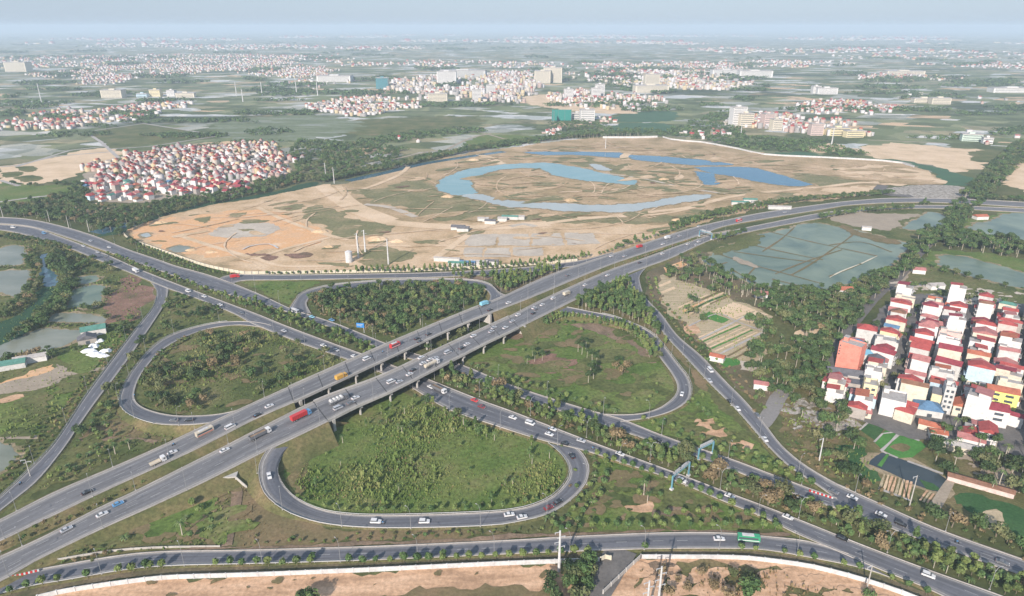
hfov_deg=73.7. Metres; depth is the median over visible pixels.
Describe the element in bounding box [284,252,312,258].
scrub area
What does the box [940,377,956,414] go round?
house
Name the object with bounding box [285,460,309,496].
bare spots
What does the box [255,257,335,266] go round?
track
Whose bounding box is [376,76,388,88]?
glass tower
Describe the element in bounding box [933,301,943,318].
house
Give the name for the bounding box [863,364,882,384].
house
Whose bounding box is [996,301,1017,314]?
house
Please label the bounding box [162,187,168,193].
house
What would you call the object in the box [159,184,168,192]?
house
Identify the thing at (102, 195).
house
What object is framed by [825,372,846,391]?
house
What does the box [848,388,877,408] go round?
house
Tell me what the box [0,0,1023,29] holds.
sky
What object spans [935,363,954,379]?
house
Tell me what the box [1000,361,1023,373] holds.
house
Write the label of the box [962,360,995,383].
house
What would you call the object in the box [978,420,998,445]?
house
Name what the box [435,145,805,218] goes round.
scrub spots
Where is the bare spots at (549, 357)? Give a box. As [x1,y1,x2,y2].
[526,353,582,379]
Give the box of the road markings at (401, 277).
[223,263,568,279]
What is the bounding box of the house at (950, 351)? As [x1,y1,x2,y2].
[934,342,962,363]
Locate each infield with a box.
[136,327,342,415]
[283,392,565,514]
[308,286,486,340]
[445,454,537,510]
[461,321,673,412]
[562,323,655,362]
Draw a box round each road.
[0,217,832,505]
[0,225,998,595]
[0,282,167,508]
[0,388,292,539]
[0,402,325,579]
[0,533,884,591]
[120,322,256,423]
[220,252,612,283]
[259,444,587,526]
[291,279,502,313]
[489,198,1023,310]
[509,205,1023,326]
[560,307,690,419]
[628,269,826,490]
[823,477,1023,571]
[873,184,912,196]
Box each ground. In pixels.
[0,30,1023,595]
[82,145,291,202]
[658,274,772,364]
[793,398,861,430]
[820,294,1023,455]
[905,265,1023,303]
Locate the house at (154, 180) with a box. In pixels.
[151,177,159,186]
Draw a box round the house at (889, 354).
[870,345,897,368]
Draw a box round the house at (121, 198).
[118,196,126,200]
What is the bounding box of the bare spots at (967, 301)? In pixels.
[890,281,1023,307]
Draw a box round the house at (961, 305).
[949,301,967,312]
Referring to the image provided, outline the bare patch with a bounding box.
[506,332,522,339]
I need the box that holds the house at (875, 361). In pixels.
[867,357,887,381]
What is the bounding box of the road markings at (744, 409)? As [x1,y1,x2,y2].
[632,272,842,493]
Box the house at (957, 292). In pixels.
[946,282,966,302]
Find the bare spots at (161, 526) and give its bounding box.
[93,497,259,550]
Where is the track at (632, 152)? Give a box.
[530,149,748,165]
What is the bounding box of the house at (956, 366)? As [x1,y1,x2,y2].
[934,355,963,380]
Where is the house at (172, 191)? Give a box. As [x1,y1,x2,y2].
[167,188,176,194]
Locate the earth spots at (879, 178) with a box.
[391,142,944,221]
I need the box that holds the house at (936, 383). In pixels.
[926,378,943,400]
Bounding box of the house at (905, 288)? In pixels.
[894,281,914,297]
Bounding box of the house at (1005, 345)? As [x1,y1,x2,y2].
[996,343,1021,358]
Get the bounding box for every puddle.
[141,233,150,236]
[169,245,189,251]
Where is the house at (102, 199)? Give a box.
[98,197,106,201]
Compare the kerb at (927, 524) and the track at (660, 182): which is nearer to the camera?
the kerb at (927, 524)
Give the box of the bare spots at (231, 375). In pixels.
[152,338,322,413]
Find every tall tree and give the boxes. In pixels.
[359,304,366,309]
[584,292,592,297]
[585,370,591,382]
[591,366,596,378]
[592,353,599,365]
[599,286,606,292]
[622,293,629,297]
[622,299,629,313]
[629,307,636,318]
[635,296,643,301]
[647,307,655,312]
[653,321,660,336]
[707,267,714,278]
[716,278,723,290]
[747,341,755,349]
[748,275,755,280]
[752,290,761,305]
[755,283,766,292]
[761,359,769,366]
[768,377,774,383]
[771,282,778,286]
[771,298,782,304]
[775,347,782,358]
[781,285,788,292]
[782,345,790,358]
[788,282,795,289]
[794,313,801,326]
[794,353,800,364]
[796,336,802,342]
[797,343,804,347]
[801,353,809,359]
[803,322,810,332]
[803,361,810,367]
[809,323,816,332]
[817,340,824,346]
[817,365,824,369]
[820,349,829,356]
[828,303,836,308]
[833,284,840,292]
[839,323,848,330]
[860,287,867,292]
[874,284,880,297]
[902,263,910,274]
[904,252,913,258]
[916,229,924,237]
[916,238,924,248]
[940,422,954,432]
[943,231,950,242]
[952,445,963,464]
[956,234,963,246]
[975,433,987,445]
[982,239,990,251]
[992,433,1003,445]
[1016,239,1023,248]
[1016,244,1023,255]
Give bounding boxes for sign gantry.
[669,461,690,490]
[697,439,714,460]
[698,229,711,239]
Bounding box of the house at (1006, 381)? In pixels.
[995,375,1023,396]
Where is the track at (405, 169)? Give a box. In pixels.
[357,167,409,190]
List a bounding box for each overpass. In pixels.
[281,304,492,407]
[313,315,525,431]
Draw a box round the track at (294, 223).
[257,207,348,240]
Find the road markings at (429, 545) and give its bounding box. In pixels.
[1,534,881,591]
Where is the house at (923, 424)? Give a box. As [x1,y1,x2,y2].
[918,418,944,430]
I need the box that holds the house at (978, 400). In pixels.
[962,385,994,422]
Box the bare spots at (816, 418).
[781,400,854,434]
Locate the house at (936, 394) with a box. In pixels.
[930,386,942,403]
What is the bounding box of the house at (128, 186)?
[124,183,132,190]
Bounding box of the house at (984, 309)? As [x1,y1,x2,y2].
[974,300,994,318]
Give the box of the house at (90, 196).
[85,192,94,200]
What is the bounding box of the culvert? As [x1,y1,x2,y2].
[222,471,246,487]
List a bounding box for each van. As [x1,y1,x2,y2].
[224,423,235,429]
[333,404,342,410]
[362,356,370,360]
[386,378,395,383]
[525,419,534,425]
[707,366,713,372]
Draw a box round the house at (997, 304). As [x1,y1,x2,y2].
[994,300,1017,311]
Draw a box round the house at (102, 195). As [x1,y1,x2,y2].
[99,193,106,197]
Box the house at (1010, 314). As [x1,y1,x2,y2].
[1003,311,1019,319]
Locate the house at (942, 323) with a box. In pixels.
[939,321,946,326]
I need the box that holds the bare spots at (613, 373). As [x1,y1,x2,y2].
[474,328,635,403]
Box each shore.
[0,244,28,266]
[0,268,38,297]
[0,439,24,474]
[8,326,78,358]
[49,311,107,325]
[66,283,110,309]
[74,275,104,284]
[138,232,153,237]
[166,244,194,252]
[434,162,640,195]
[459,193,714,212]
[523,151,620,157]
[588,163,612,170]
[629,155,733,165]
[692,171,721,185]
[693,166,814,186]
[698,222,908,291]
[860,452,954,498]
[898,212,944,230]
[934,254,1023,289]
[964,213,1010,239]
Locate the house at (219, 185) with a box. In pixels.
[216,182,223,189]
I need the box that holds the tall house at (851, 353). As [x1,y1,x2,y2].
[835,334,866,369]
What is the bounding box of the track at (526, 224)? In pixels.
[509,223,536,226]
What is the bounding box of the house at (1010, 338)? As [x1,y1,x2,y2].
[996,331,1022,351]
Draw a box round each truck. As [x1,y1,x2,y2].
[149,454,166,466]
[229,274,239,278]
[248,426,271,440]
[290,408,311,421]
[328,393,348,405]
[334,372,347,379]
[424,358,439,368]
[431,383,446,393]
[480,300,488,305]
[563,290,570,295]
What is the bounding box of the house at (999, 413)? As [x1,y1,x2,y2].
[974,401,1010,428]
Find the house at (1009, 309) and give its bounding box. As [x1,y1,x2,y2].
[1001,307,1018,314]
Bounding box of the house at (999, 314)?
[995,312,1003,322]
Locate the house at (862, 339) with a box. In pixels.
[851,337,868,348]
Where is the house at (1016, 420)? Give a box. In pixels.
[1007,411,1023,428]
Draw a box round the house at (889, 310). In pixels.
[887,306,907,318]
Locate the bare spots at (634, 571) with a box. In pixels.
[625,561,887,595]
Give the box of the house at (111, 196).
[106,192,115,199]
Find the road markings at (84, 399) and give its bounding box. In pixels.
[0,284,166,509]
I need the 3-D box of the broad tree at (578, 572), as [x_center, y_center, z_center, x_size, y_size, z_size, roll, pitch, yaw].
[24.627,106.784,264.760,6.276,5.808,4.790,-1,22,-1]
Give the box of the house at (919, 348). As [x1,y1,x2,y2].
[906,341,931,355]
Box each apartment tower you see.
[472,88,480,102]
[486,83,494,92]
[534,69,550,82]
[543,66,562,82]
[564,87,572,98]
[591,86,600,96]
[595,83,604,95]
[728,105,747,126]
[738,111,754,126]
[760,112,774,126]
[768,117,783,130]
[807,121,824,135]
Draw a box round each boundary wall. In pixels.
[36,557,600,595]
[600,554,611,560]
[602,554,641,593]
[641,554,916,595]
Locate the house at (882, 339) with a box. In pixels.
[873,334,895,346]
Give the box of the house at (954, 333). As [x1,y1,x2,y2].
[937,326,962,338]
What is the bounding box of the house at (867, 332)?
[855,324,877,343]
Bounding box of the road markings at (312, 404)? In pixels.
[0,206,1015,578]
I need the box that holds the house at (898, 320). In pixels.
[885,315,906,331]
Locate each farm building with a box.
[943,438,981,454]
[947,471,1015,498]
[956,430,986,449]
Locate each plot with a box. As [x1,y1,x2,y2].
[657,275,677,295]
[663,261,686,271]
[683,324,700,335]
[699,312,729,322]
[712,302,755,317]
[720,358,740,366]
[735,311,767,322]
[740,361,759,371]
[794,328,819,341]
[861,423,883,439]
[875,430,895,447]
[884,436,925,457]
[890,443,909,451]
[983,509,1003,528]
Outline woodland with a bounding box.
[0,37,1023,595]
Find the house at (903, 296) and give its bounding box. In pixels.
[895,292,915,307]
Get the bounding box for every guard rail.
[0,298,155,494]
[0,560,366,593]
[118,321,221,423]
[276,495,576,527]
[277,420,568,514]
[296,278,492,296]
[604,313,692,397]
[649,312,768,447]
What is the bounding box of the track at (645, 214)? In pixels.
[577,204,702,217]
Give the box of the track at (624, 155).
[620,153,631,159]
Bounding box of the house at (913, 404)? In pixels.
[907,400,918,415]
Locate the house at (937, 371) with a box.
[926,365,953,383]
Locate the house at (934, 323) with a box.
[920,320,939,343]
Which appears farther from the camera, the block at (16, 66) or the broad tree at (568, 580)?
the block at (16, 66)
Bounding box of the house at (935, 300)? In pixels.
[925,297,942,302]
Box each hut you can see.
[433,256,459,261]
[448,261,466,266]
[451,224,465,230]
[456,226,469,231]
[459,260,475,265]
[470,259,487,265]
[477,217,488,221]
[484,219,495,223]
[485,259,498,264]
[497,216,507,221]
[501,215,517,219]
[518,215,524,219]
[709,352,725,362]
[731,200,747,204]
[743,198,757,201]
[753,380,768,390]
[754,290,767,298]
[768,205,791,209]
[839,286,853,292]
[861,226,871,230]
[865,409,871,418]
[911,267,926,274]
[925,282,945,289]
[972,214,989,219]
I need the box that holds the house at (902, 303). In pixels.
[890,299,912,313]
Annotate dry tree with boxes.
[491,377,507,385]
[524,399,533,410]
[604,428,615,440]
[609,425,626,439]
[621,438,635,450]
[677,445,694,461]
[682,580,692,591]
[704,466,718,483]
[707,577,720,589]
[709,457,728,476]
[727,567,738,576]
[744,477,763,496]
[758,477,773,488]
[758,488,773,501]
[761,489,779,504]
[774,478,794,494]
[774,487,784,502]
[776,359,789,367]
[798,373,811,378]
[806,500,822,515]
[836,450,846,460]
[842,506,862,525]
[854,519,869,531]
[861,478,871,488]
[874,529,890,549]
[948,509,967,527]
[990,521,1009,536]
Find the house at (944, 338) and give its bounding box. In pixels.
[932,332,960,360]
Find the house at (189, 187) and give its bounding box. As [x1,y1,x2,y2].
[187,185,194,191]
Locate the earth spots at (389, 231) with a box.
[159,150,898,255]
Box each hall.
[316,74,353,81]
[440,69,486,77]
[710,69,741,75]
[737,70,772,77]
[882,70,925,74]
[910,97,928,102]
[928,96,951,103]
[986,86,1023,92]
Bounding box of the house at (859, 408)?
[847,401,867,419]
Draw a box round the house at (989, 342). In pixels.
[966,335,995,355]
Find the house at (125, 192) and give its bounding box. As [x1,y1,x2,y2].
[123,189,130,196]
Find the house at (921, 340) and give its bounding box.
[905,336,934,356]
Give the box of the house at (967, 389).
[961,383,985,395]
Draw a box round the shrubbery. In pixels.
[0,237,1023,559]
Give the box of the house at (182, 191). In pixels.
[179,189,186,195]
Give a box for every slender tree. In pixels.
[421,409,425,416]
[439,368,445,377]
[448,360,453,370]
[463,374,467,386]
[468,367,473,378]
[483,425,487,433]
[486,376,492,387]
[488,490,493,502]
[492,386,496,394]
[498,385,504,399]
[508,389,514,399]
[542,403,548,418]
[547,396,553,411]
[554,396,560,407]
[578,411,585,423]
[595,427,600,435]
[597,300,602,312]
[658,445,665,457]
[666,451,672,463]
[710,449,717,460]
[727,471,733,483]
[853,504,862,518]
[858,521,865,535]
[912,526,920,537]
[921,541,929,551]
[931,545,944,567]
[942,550,955,572]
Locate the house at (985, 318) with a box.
[971,317,994,322]
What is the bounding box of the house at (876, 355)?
[867,353,884,362]
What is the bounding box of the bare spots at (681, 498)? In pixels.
[556,469,755,531]
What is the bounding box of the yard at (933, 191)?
[887,185,970,197]
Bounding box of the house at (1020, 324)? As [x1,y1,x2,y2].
[997,317,1023,333]
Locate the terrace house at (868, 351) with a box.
[862,349,873,367]
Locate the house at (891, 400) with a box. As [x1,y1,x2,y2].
[878,385,906,417]
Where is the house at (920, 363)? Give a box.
[909,353,931,377]
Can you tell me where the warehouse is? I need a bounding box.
[136,92,148,96]
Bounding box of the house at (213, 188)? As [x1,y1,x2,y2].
[209,184,218,194]
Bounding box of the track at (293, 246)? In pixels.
[258,237,329,257]
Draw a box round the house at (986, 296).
[975,292,993,303]
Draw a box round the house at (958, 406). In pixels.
[950,396,965,416]
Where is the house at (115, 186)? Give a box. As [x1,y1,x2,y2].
[111,182,120,191]
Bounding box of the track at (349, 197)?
[335,185,397,219]
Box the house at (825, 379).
[821,372,849,395]
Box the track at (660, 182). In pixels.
[604,173,724,193]
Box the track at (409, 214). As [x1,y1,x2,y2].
[364,203,417,216]
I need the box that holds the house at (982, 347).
[969,343,987,351]
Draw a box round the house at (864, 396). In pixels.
[854,388,873,409]
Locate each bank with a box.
[0,235,155,515]
[97,182,318,236]
[707,209,922,294]
[713,234,764,254]
[733,257,757,267]
[768,383,1023,531]
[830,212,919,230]
[835,445,880,483]
[840,224,900,243]
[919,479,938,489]
[920,249,1023,290]
[955,212,1009,236]
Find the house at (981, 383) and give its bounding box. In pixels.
[965,380,985,386]
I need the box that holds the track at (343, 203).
[315,185,551,229]
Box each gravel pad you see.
[463,247,483,256]
[464,234,498,245]
[483,248,510,256]
[498,234,530,245]
[512,247,543,255]
[531,233,564,245]
[564,232,599,244]
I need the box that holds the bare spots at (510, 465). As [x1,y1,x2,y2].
[303,421,546,505]
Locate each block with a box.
[3,61,32,71]
[100,88,126,97]
[427,92,447,101]
[436,70,456,83]
[571,111,578,119]
[579,108,594,120]
[632,84,668,92]
[643,73,659,83]
[810,85,821,93]
[825,125,850,135]
[842,128,864,137]
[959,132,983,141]
[980,135,993,143]
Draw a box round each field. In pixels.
[0,148,122,184]
[0,182,90,203]
[0,380,81,435]
[0,441,50,491]
[1,171,23,177]
[13,175,43,181]
[16,166,37,171]
[57,345,104,373]
[90,124,214,147]
[98,319,129,346]
[203,114,366,142]
[337,115,486,135]
[383,583,551,595]
[464,135,533,148]
[609,123,675,132]
[612,111,678,121]
[634,559,853,595]
[770,151,972,185]
[806,143,844,152]
[855,142,987,171]
[954,493,1023,539]
[968,149,1003,162]
[1002,162,1023,191]
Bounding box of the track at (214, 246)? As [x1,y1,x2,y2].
[181,236,257,258]
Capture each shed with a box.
[0,357,26,371]
[12,351,47,363]
[77,332,96,345]
[79,323,106,334]
[826,366,863,377]
[913,399,943,418]
[928,427,948,437]
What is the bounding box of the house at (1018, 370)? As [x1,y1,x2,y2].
[999,364,1020,372]
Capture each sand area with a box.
[476,154,506,164]
[643,168,663,170]
[674,174,683,179]
[820,185,874,198]
[833,164,947,185]
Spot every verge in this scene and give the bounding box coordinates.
[6,553,601,595]
[159,529,790,550]
[641,311,707,390]
[644,551,932,595]
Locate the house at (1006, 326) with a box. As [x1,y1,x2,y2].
[996,320,1017,339]
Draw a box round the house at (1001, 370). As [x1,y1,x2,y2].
[992,364,1022,383]
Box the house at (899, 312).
[890,308,906,317]
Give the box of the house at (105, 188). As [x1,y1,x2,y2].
[100,185,108,191]
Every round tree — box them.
[35,574,45,584]
[126,562,135,570]
[140,558,148,568]
[263,556,271,566]
[292,555,300,563]
[399,551,407,559]
[412,552,421,559]
[424,551,432,559]
[519,548,526,557]
[570,544,578,554]
[828,515,836,525]
[841,504,850,511]
[910,547,919,557]
[911,541,920,548]
[946,546,956,552]
[955,566,964,576]
[956,561,967,570]
[961,556,970,563]
[969,565,978,574]
[975,560,983,569]
[1002,582,1012,594]
[1004,572,1014,580]
[1012,582,1023,592]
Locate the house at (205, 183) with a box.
[202,180,209,186]
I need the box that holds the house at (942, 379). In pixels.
[930,375,958,385]
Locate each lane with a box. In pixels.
[579,550,635,595]
[697,230,730,237]
[760,388,791,427]
[824,196,973,366]
[889,272,910,290]
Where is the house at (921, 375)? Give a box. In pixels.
[905,368,926,382]
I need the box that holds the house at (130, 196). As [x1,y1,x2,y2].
[126,192,136,199]
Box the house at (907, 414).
[893,404,917,424]
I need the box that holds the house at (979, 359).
[971,358,989,362]
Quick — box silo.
[345,250,352,262]
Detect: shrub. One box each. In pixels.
[657,563,667,574]
[903,551,910,557]
[917,558,924,564]
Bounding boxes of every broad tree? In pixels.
[71,423,86,435]
[100,382,115,393]
[154,391,170,401]
[157,396,171,408]
[496,384,509,394]
[514,388,523,400]
[542,577,557,593]
[545,569,558,581]
[560,410,576,421]
[561,573,578,587]
[562,557,578,570]
[568,565,582,577]
[575,558,591,573]
[577,561,593,575]
[580,550,597,563]
[581,575,595,589]
[586,564,598,575]
[587,419,601,433]
[677,440,696,453]
[740,568,756,580]
[744,359,757,370]
[747,345,764,355]
[752,338,764,346]
[753,366,767,377]
[769,361,783,372]
[773,368,787,378]
[776,383,792,394]
[782,497,799,512]
[784,361,794,373]
[786,375,799,382]
[793,368,804,375]
[794,342,809,349]
[798,376,813,386]
[801,365,818,374]
[801,382,817,393]
[811,332,823,339]
[812,358,824,365]
[814,396,829,410]
[815,387,826,396]
[817,373,826,381]
[818,368,832,374]
[818,410,837,423]
[820,429,836,440]
[821,344,835,351]
[834,461,851,473]
[835,398,848,405]
[835,411,849,421]
[837,404,852,414]
[844,426,859,439]
[849,463,862,478]
[853,436,867,448]
[870,517,891,533]
[925,502,948,520]
[927,439,942,450]
[930,434,946,442]
[932,442,947,453]
[937,460,958,472]
[967,448,985,462]
[969,511,990,528]
[972,446,985,451]
[976,473,996,482]
[977,451,997,464]
[979,460,997,473]
[985,445,1001,455]
[989,459,1001,467]
[1000,528,1015,543]
[1003,458,1021,471]
[1004,473,1023,488]
[1006,457,1023,469]
[1007,454,1023,460]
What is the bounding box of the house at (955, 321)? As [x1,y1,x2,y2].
[946,313,966,335]
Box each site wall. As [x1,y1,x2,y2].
[123,232,577,273]
[603,136,657,137]
[663,136,913,166]
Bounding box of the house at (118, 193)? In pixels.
[114,190,122,197]
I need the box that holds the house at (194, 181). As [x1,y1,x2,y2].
[190,178,199,185]
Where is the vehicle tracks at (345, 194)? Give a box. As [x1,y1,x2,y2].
[172,141,908,259]
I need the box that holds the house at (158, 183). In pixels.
[156,181,164,190]
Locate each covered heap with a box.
[80,348,96,352]
[86,351,102,356]
[88,343,98,347]
[97,353,109,357]
[99,348,111,352]
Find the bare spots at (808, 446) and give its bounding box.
[779,398,856,458]
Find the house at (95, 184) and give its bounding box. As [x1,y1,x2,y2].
[92,182,100,190]
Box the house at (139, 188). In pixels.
[135,186,142,191]
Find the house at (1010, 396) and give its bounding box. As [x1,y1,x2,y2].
[986,383,1020,410]
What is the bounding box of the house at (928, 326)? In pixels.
[916,323,934,331]
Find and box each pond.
[0,245,26,264]
[0,270,30,295]
[0,328,80,357]
[0,442,18,471]
[49,313,106,322]
[67,285,105,307]
[78,275,98,283]
[869,453,945,490]
[902,212,944,229]
[937,255,1023,287]
[967,213,1023,239]
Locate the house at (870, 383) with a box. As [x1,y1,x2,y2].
[862,374,877,396]
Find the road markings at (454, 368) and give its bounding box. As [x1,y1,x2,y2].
[20,220,837,505]
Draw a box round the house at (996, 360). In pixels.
[993,357,1017,365]
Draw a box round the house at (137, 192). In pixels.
[132,190,140,196]
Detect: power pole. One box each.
[355,233,358,257]
[361,230,365,251]
[384,239,388,263]
[555,530,564,571]
[643,580,654,595]
[655,566,666,595]
[819,438,823,460]
[909,475,917,505]
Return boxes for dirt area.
[0,364,53,383]
[0,364,67,393]
[0,394,24,402]
[54,564,571,595]
[103,275,155,323]
[126,184,683,272]
[520,94,637,113]
[611,559,903,595]
[644,561,681,583]
[759,569,822,592]
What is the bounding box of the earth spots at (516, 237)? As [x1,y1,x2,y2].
[170,145,914,260]
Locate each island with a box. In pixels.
[9,436,161,508]
[61,493,241,561]
[70,293,242,446]
[83,385,176,441]
[88,504,222,549]
[233,487,521,547]
[241,281,320,303]
[428,275,493,279]
[493,268,565,292]
[549,457,782,532]
[581,283,678,359]
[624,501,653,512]
[633,389,815,488]
[645,252,775,405]
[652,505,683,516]
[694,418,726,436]
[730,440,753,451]
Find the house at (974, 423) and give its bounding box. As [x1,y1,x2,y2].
[964,419,977,427]
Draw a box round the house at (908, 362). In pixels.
[904,352,928,368]
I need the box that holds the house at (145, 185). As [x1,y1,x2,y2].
[143,183,151,187]
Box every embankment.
[0,230,940,595]
[0,282,156,495]
[0,290,169,514]
[0,401,311,555]
[0,403,295,551]
[0,415,224,518]
[0,422,338,587]
[0,549,896,595]
[5,224,843,513]
[43,531,802,567]
[116,334,206,436]
[118,259,1002,595]
[134,325,258,409]
[197,271,825,493]
[234,267,568,283]
[246,451,592,530]
[278,421,569,514]
[307,284,489,313]
[493,202,1023,320]
[520,208,1023,342]
[557,312,676,412]
[626,282,828,494]
[628,321,694,422]
[639,269,850,488]
[847,512,1023,579]
[850,489,1022,557]
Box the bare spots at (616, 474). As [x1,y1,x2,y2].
[563,460,751,528]
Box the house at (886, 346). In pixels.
[876,343,895,350]
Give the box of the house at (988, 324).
[975,320,997,330]
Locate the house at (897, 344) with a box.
[895,339,899,350]
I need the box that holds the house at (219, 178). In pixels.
[215,176,222,181]
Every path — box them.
[0,151,114,166]
[0,180,21,185]
[0,195,47,201]
[0,366,104,393]
[0,435,38,438]
[15,146,105,166]
[79,437,157,443]
[89,133,120,157]
[94,123,197,131]
[112,136,214,148]
[221,487,242,546]
[385,149,444,161]
[445,133,490,149]
[456,127,504,138]
[873,432,919,441]
[875,140,935,142]
[878,487,909,500]
[880,434,899,450]
[907,461,942,474]
[931,472,958,507]
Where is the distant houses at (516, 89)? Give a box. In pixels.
[0,34,1023,183]
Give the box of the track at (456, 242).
[430,234,470,259]
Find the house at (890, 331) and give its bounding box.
[880,327,898,338]
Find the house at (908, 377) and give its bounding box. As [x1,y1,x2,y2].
[895,374,923,390]
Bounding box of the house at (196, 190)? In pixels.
[192,186,200,194]
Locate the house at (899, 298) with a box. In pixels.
[889,298,911,305]
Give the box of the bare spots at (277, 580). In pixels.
[146,570,545,595]
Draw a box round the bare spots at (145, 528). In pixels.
[129,488,251,544]
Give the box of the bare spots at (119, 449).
[43,393,171,482]
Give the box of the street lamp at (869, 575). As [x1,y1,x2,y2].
[866,565,872,587]
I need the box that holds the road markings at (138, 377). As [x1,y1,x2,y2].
[121,322,229,423]
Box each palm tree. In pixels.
[173,517,185,534]
[639,479,649,494]
[945,439,956,453]
[997,469,1006,483]
[1002,442,1014,458]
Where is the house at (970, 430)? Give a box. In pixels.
[960,426,978,434]
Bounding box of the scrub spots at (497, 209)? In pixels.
[149,145,864,266]
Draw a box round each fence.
[57,545,219,559]
[552,109,571,120]
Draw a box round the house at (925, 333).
[914,328,934,340]
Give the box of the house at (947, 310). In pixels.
[941,306,965,321]
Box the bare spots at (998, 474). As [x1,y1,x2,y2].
[954,453,1021,492]
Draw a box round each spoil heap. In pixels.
[154,221,167,223]
[311,229,328,233]
[366,236,388,240]
[389,239,404,242]
[441,195,453,197]
[564,198,576,201]
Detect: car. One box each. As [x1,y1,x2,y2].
[59,525,72,533]
[81,489,92,495]
[95,511,107,517]
[112,500,123,507]
[167,450,177,454]
[219,447,229,452]
[266,472,271,478]
[370,518,381,523]
[418,518,429,523]
[503,512,514,516]
[516,514,527,519]
[543,504,553,510]
[553,498,562,504]
[560,441,569,445]
[576,438,585,442]
[615,451,624,456]
[713,536,724,540]
[724,493,734,498]
[782,513,793,520]
[827,488,838,494]
[836,534,848,541]
[846,494,858,500]
[875,511,886,517]
[894,519,907,527]
[921,569,935,578]
[995,558,1009,565]
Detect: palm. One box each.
[119,532,131,541]
[721,482,731,490]
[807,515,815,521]
[939,563,948,571]
[953,553,960,561]
[964,575,975,583]
[995,568,1005,578]
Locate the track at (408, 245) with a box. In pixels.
[350,245,467,245]
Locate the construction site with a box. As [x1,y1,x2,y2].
[122,137,940,273]
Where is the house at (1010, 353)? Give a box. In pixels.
[996,346,1020,362]
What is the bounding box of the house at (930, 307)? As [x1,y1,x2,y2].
[920,301,938,315]
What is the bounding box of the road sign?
[356,323,364,332]
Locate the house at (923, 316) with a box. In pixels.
[919,313,938,320]
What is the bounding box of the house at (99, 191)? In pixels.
[97,189,105,193]
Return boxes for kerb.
[0,223,835,507]
[0,224,1001,595]
[0,285,156,496]
[0,288,168,510]
[0,387,287,519]
[0,401,312,556]
[0,402,293,540]
[0,421,327,581]
[0,547,889,592]
[2,230,943,595]
[4,217,836,497]
[31,532,848,570]
[119,321,270,424]
[133,325,264,415]
[221,252,611,277]
[233,266,571,283]
[258,449,588,527]
[278,444,570,515]
[290,279,504,306]
[489,198,1018,301]
[493,202,1017,311]
[510,205,1023,315]
[519,208,1013,327]
[557,311,677,414]
[569,307,691,421]
[631,286,831,494]
[639,267,848,488]
[823,476,1021,559]
[833,505,1016,573]
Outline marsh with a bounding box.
[0,287,53,344]
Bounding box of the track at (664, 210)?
[545,182,892,223]
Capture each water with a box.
[39,253,59,286]
[435,162,636,194]
[462,194,710,211]
[525,151,622,157]
[590,164,611,170]
[628,155,732,164]
[694,167,812,185]
[695,171,719,184]
[703,223,906,288]
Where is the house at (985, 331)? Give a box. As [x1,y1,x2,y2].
[970,326,997,344]
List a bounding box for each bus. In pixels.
[194,425,213,437]
[289,307,299,312]
[389,341,399,348]
[737,532,760,542]
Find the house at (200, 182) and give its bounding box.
[198,179,203,187]
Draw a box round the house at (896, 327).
[883,323,900,331]
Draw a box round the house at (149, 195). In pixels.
[144,192,154,199]
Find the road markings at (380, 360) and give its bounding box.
[0,198,1023,538]
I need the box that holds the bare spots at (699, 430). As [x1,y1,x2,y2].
[660,409,779,472]
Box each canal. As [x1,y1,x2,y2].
[90,223,135,233]
[346,151,503,181]
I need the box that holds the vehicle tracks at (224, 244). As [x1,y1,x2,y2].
[173,142,893,261]
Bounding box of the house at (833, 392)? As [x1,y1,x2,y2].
[825,383,844,402]
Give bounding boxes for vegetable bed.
[656,280,670,287]
[657,284,672,290]
[660,287,675,293]
[678,294,706,307]
[687,300,715,315]
[689,301,718,317]
[701,291,721,299]
[702,324,738,339]
[703,292,723,300]
[703,325,740,341]
[705,326,742,342]
[706,327,745,344]
[708,294,727,302]
[708,328,747,345]
[709,328,749,346]
[711,295,730,303]
[711,330,752,348]
[712,331,754,349]
[715,332,757,351]
[725,335,759,354]
[727,336,760,356]
[729,339,761,357]
[732,341,764,359]
[878,474,884,487]
[883,475,888,488]
[887,476,893,490]
[890,477,896,491]
[894,478,900,493]
[898,479,904,495]
[903,480,908,496]
[907,481,912,498]
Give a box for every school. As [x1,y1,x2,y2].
[148,88,162,96]
[166,89,176,96]
[175,92,195,96]
[815,86,837,93]
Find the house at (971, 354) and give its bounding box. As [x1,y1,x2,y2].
[964,349,991,366]
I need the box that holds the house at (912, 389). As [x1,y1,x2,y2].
[899,378,929,401]
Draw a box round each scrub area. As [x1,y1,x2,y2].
[194,216,210,223]
[229,212,246,217]
[246,253,278,260]
[273,204,304,210]
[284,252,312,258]
[301,205,394,238]
[351,176,547,220]
[357,246,416,267]
[408,153,544,175]
[511,208,741,224]
[541,155,751,193]
[766,192,809,204]
[792,173,860,185]
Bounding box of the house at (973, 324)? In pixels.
[970,319,986,330]
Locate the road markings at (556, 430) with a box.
[20,226,991,594]
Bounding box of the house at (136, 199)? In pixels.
[133,196,142,201]
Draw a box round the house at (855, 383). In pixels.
[842,373,879,397]
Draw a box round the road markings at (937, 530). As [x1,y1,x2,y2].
[829,482,1023,571]
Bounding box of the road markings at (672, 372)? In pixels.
[567,307,689,419]
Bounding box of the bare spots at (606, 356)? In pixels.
[476,324,672,405]
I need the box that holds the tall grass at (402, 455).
[0,239,875,595]
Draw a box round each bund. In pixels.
[688,313,762,330]
[699,315,744,339]
[719,332,762,353]
[722,255,818,282]
[734,251,811,261]
[756,245,822,259]
[763,227,794,250]
[768,231,876,255]
[775,249,841,273]
[790,247,835,274]
[829,264,858,277]
[830,242,891,251]
[878,454,888,466]
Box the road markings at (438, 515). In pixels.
[262,444,586,526]
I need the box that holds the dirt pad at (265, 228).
[209,223,279,237]

